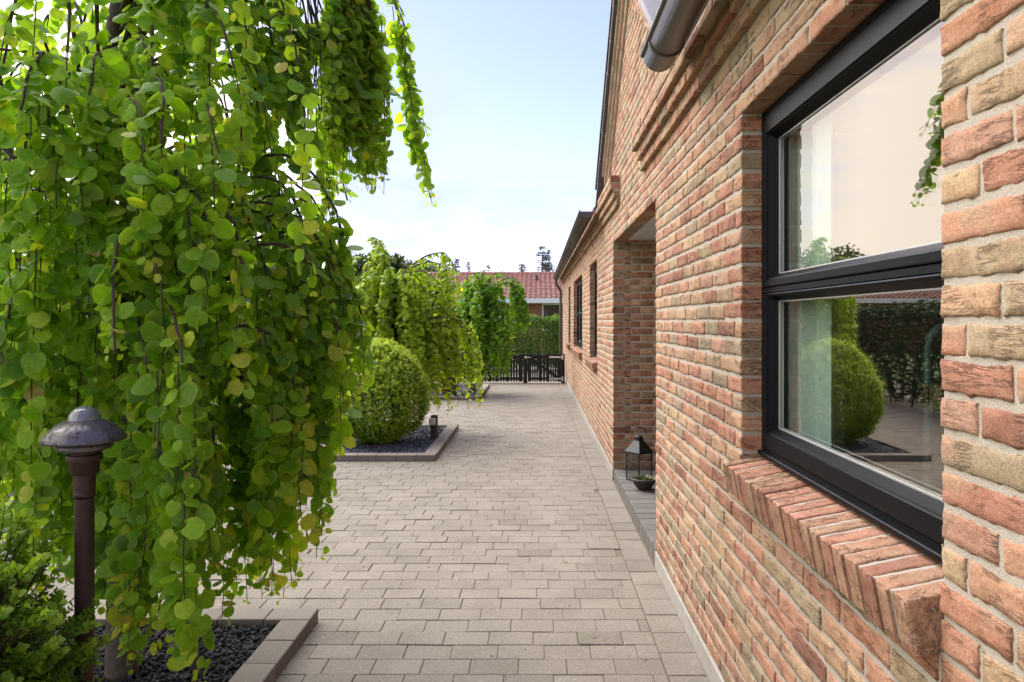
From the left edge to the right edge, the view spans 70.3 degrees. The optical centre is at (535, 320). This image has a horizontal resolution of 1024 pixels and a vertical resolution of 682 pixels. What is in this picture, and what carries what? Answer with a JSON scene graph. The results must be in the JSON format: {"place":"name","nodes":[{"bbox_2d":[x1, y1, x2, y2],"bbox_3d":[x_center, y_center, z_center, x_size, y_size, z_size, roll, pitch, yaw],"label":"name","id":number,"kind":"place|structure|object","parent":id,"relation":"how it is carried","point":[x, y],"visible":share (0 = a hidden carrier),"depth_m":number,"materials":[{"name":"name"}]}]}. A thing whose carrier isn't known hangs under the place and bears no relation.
{"place":"outdoors","nodes":[
{"label":"outdoors","id":0,"kind":"place"},
{"bbox_2d":[0,0,610,271],"label":"sky","id":1,"kind":"structure","parent":0,"point":[512,90],"materials":[{"name":"blue"}]},
{"bbox_2d":[0,366,709,681],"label":"paving","id":2,"kind":"structure","parent":0,"point":[358,537],"depth_m":4.36,"materials":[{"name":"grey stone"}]},
{"bbox_2d":[28,624,275,681],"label":"lava gravel","id":3,"kind":"structure","parent":2,"relation":"on","point":[235,646],"depth_m":3.16,"materials":[{"name":"black gravel"}]},
{"bbox_2d":[0,500,110,681],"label":"box shrub","id":4,"kind":"object","parent":3,"relation":"on","point":[19,662],"visible":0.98,"depth_m":1.99,"materials":[{"name":"green plant"}]},
{"bbox_2d":[38,406,127,681],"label":"garden lamp","id":5,"kind":"object","parent":3,"relation":"on","point":[83,437],"visible":0.99,"depth_m":2.12,"materials":[{"name":"metal"}]},
{"bbox_2d":[0,0,436,681],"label":"weeping tree","id":6,"kind":"object","parent":3,"relation":"on","point":[178,360],"visible":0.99,"depth_m":2.56,"materials":[{"name":"green plant"}]},
{"bbox_2d":[25,608,317,681],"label":"bed edging","id":7,"kind":"object","parent":2,"relation":"on","point":[270,657],"visible":0.5,"depth_m":3.38,"materials":[{"name":"concrete"}]},
{"bbox_2d":[321,424,458,461],"bbox_3d":[-1.812,1.467,8.940,1.475,0.072,2.360,0,0,0],"label":"bed edging","id":8,"kind":"object","parent":2,"relation":"on","point":[435,449],"visible":0.46,"depth_m":7.80,"materials":[{"name":"concrete"}]},
{"bbox_2d":[357,354,522,381],"bbox_3d":[-2.495,1.153,17.570,4.370,0.715,0.080,0,0,0],"label":"slat fence","id":9,"kind":"object","parent":2,"relation":"on","point":[519,369],"visible":0.13,"depth_m":17.55,"materials":[{"name":"black paint"}]},
{"bbox_2d":[321,409,691,679],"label":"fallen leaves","id":10,"kind":"object","parent":2,"relation":"on","point":[482,589],"visible":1,"depth_m":4.17,"materials":[{"name":"brown plant"}]},
{"bbox_2d":[455,313,562,370],"bbox_3d":[-1.068,0.604,22.134,3.887,1.804,1.449,0,0,0],"label":"hedge","id":11,"kind":"object","parent":2,"relation":"on","point":[539,322],"visible":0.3,"depth_m":21.68,"materials":[{"name":"green plant"}]},
{"bbox_2d":[523,354,526,382],"bbox_3d":[-0.256,1.153,17.564,0.098,0.715,0.072,0,0,0],"label":"gate post","id":12,"kind":"object","parent":2,"relation":"on","point":[524,369],"visible":0.82,"depth_m":17.53,"materials":[{"name":"black paint"}]},
{"bbox_2d":[561,354,564,382],"bbox_3d":[0.654,1.153,17.564,0.085,0.715,0.072,0,0,0],"label":"gate post","id":13,"kind":"object","parent":2,"relation":"on","point":[563,368],"visible":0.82,"depth_m":17.53,"materials":[{"name":"black paint"}]},
{"bbox_2d":[525,354,562,381],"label":"garden gate","id":14,"kind":"structure","parent":13,"relation":"attached to","point":[549,372],"depth_m":17.55,"materials":[{"name":"black paint"}]},
{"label":"bed soil","id":15,"kind":"structure","parent":2,"relation":"on","visible":0},
{"bbox_2d":[362,385,480,395],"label":"slate gravel","id":16,"kind":"structure","parent":15,"relation":"on","point":[463,388],"depth_m":14.77,"materials":[{"name":"grey gravel"}]},
{"bbox_2d":[363,384,489,399],"bbox_3d":[-2.627,1.467,15.175,3.145,0.072,2.850,0,0,0],"label":"bed edging","id":17,"kind":"object","parent":15,"relation":"on","point":[485,387],"visible":0.26,"depth_m":13.79,"materials":[{"name":"concrete"}]},
{"bbox_2d":[423,339,473,394],"bbox_3d":[-1.707,0.908,14.356,1.069,1.139,0.972,0,0,0],"label":"olive shrub","id":18,"kind":"object","parent":15,"relation":"on","point":[452,378],"visible":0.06,"depth_m":14.24,"materials":[{"name":"green plant"}]},
{"bbox_2d":[449,270,530,390],"bbox_3d":[-1.058,0.208,15.176,1.668,2.527,1.561,0,0,-17],"label":"weeping tree","id":19,"kind":"object","parent":15,"relation":"on","point":[478,310],"visible":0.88,"depth_m":14.81,"materials":[{"name":"green plant"}]},
{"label":"bed soil","id":20,"kind":"structure","parent":2,"relation":"on","visible":0},
{"bbox_2d":[342,426,445,452],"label":"slate gravel","id":21,"kind":"structure","parent":20,"relation":"on","point":[419,440],"depth_m":8.48,"materials":[{"name":"grey gravel"}]},
{"bbox_2d":[341,337,430,444],"bbox_3d":[-1.868,0.841,8.726,1.215,1.309,1.193,0,0,0],"label":"egg shaped bush","id":22,"kind":"object","parent":21,"relation":"on","point":[396,360],"visible":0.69,"depth_m":8.40,"materials":[{"name":"green plant"}]},
{"bbox_2d":[352,237,484,416],"bbox_3d":[-1.629,0.160,9.872,1.926,2.623,1.519,0,0,0],"label":"weeping tree","id":23,"kind":"object","parent":21,"relation":"on","point":[399,311],"visible":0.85,"depth_m":9.62,"materials":[{"name":"green plant"}]},
{"bbox_2d":[429,415,437,438],"bbox_3d":[-1.264,1.323,8.961,0.093,0.315,0.127,0,0,0],"label":"bollard light","id":24,"kind":"object","parent":20,"relation":"on","point":[433,421],"visible":0.89,"depth_m":8.95,"materials":[{"name":"black metal"}]},
{"bbox_2d":[55,351,655,470],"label":"ground","id":25,"kind":"structure","parent":0,"point":[552,365],"depth_m":7.48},
{"bbox_2d":[252,261,295,271],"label":"leafy tree","id":26,"kind":"object","parent":25,"relation":"on","point":[273,267],"visible":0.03,"depth_m":44.45,"materials":[{"name":"green plant"}]},
{"bbox_2d":[158,272,562,350],"bbox_3d":[-8.500,-0.584,39.575,35.400,4.168,9.050,0,0,0],"label":"bungalow","id":27,"kind":"object","parent":25,"relation":"on","point":[541,290],"visible":0.1,"depth_m":36.42,"materials":[{"name":"red tile"}]},
{"bbox_2d":[542,303,562,330],"bbox_3d":[1.900,-0.180,35.965,3.200,1.360,0.050,0,0,0],"label":"window","id":28,"kind":"structure","parent":27,"relation":"in","point":[548,309],"depth_m":35.97,"materials":[{"name":"white paint"}]},
{"bbox_2d":[352,251,406,282],"bbox_3d":[-6.314,-0.705,29.943,2.818,4.430,2.578,0,0,-30],"label":"leafy tree","id":29,"kind":"object","parent":25,"relation":"on","point":[397,262],"visible":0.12,"depth_m":29.59,"materials":[{"name":"green plant"}]},
{"bbox_2d":[404,263,457,316],"bbox_3d":[-4.790,-0.528,30.067,3.302,4.078,2.905,0,0,0],"label":"leafy tree","id":30,"kind":"object","parent":25,"relation":"on","point":[431,291],"visible":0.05,"depth_m":29.79,"materials":[{"name":"plant"}]},
{"bbox_2d":[410,258,455,271],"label":"leafy tree","id":31,"kind":"object","parent":25,"relation":"on","point":[430,268],"visible":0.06,"depth_m":54.76,"materials":[{"name":"green plant"}]},
{"bbox_2d":[452,257,461,271],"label":"conifer tree","id":32,"kind":"object","parent":25,"relation":"on","point":[456,260],"visible":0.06,"depth_m":57.92,"materials":[{"name":"green plant"}]},
{"bbox_2d":[466,261,471,271],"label":"conifer tree","id":33,"kind":"object","parent":25,"relation":"on","point":[468,266],"visible":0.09,"depth_m":65.95,"materials":[{"name":"green plant"}]},
{"bbox_2d":[517,264,529,271],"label":"conifer tree","id":34,"kind":"object","parent":25,"relation":"on","point":[522,267],"visible":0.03,"depth_m":59.96,"materials":[{"name":"green plant"}]},
{"bbox_2d":[533,246,553,271],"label":"conifer tree","id":35,"kind":"object","parent":25,"relation":"on","point":[545,265],"visible":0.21,"depth_m":61.87,"materials":[{"name":"green plant"}]},
{"bbox_2d":[541,249,555,271],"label":"conifer tree","id":36,"kind":"object","parent":25,"relation":"on","point":[550,258],"visible":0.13,"depth_m":62.93,"materials":[{"name":"green plant"}]},
{"bbox_2d":[553,0,1023,681],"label":"brick house","id":37,"kind":"structure","parent":25,"relation":"on","point":[781,552],"depth_m":2.58,"materials":[{"name":"brick"}]},
{"bbox_2d":[570,279,581,359],"bbox_3d":[0.783,-0.062,12.792,0.234,1.349,2.640,0,0,0],"label":"window","id":38,"kind":"structure","parent":37,"relation":"in","point":[576,350],"depth_m":13.66,"materials":[{"name":"grey"}]},
{"bbox_2d":[585,265,596,371],"bbox_3d":[0.783,-0.062,9.287,0.234,1.350,1.191,0,0,0],"label":"window","id":39,"kind":"structure","parent":37,"relation":"in","point":[591,362],"depth_m":9.75,"materials":[{"name":"grey"}]},
{"bbox_2d":[625,426,652,480],"bbox_3d":[0.905,1.161,6.380,0.176,0.467,0.176,0,0,-38],"label":"lantern","id":40,"kind":"object","parent":37,"relation":"on","point":[638,446],"visible":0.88,"depth_m":6.35,"materials":[{"name":"black metal"}]},
{"bbox_2d":[631,474,655,490],"bbox_3d":[0.895,1.332,6.020,0.212,0.124,0.212,0,0,0],"label":"potted plant","id":41,"kind":"object","parent":37,"relation":"on","point":[644,482],"visible":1,"depth_m":5.97,"materials":[{"name":"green plant"}]},
{"bbox_2d":[786,103,833,448],"bbox_3d":[0.893,0.175,2.585,0.036,2.350,0.830,0,0,0],"label":"curtain","id":42,"kind":"object","parent":37,"relation":"hanging from","point":[809,243],"visible":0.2,"depth_m":2.38,"materials":[{"name":"white fabric"}]},
{"bbox_2d":[722,0,943,657],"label":"window","id":43,"kind":"structure","parent":37,"relation":"in","point":[875,533],"depth_m":1.81,"materials":[{"name":"grey"}]},
{"bbox_2d":[923,322,943,490],"bbox_3d":[1.260,0.699,2.360,0.240,1.403,0.240,0,0,0],"label":"bent pole","id":44,"kind":"object","parent":37,"relation":"on","point":[934,331],"visible":0.5,"depth_m":2.33,"materials":[{"name":"grey metal"}]},
{"bbox_2d":[917,383,941,409],"bbox_3d":[1.204,0.230,2.228,0.013,0.070,0.125,0,0,0],"label":"name plate","id":45,"kind":"object","parent":44,"relation":"attached to","point":[929,395],"visible":0.95,"depth_m":2.22,"materials":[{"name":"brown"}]}
]}

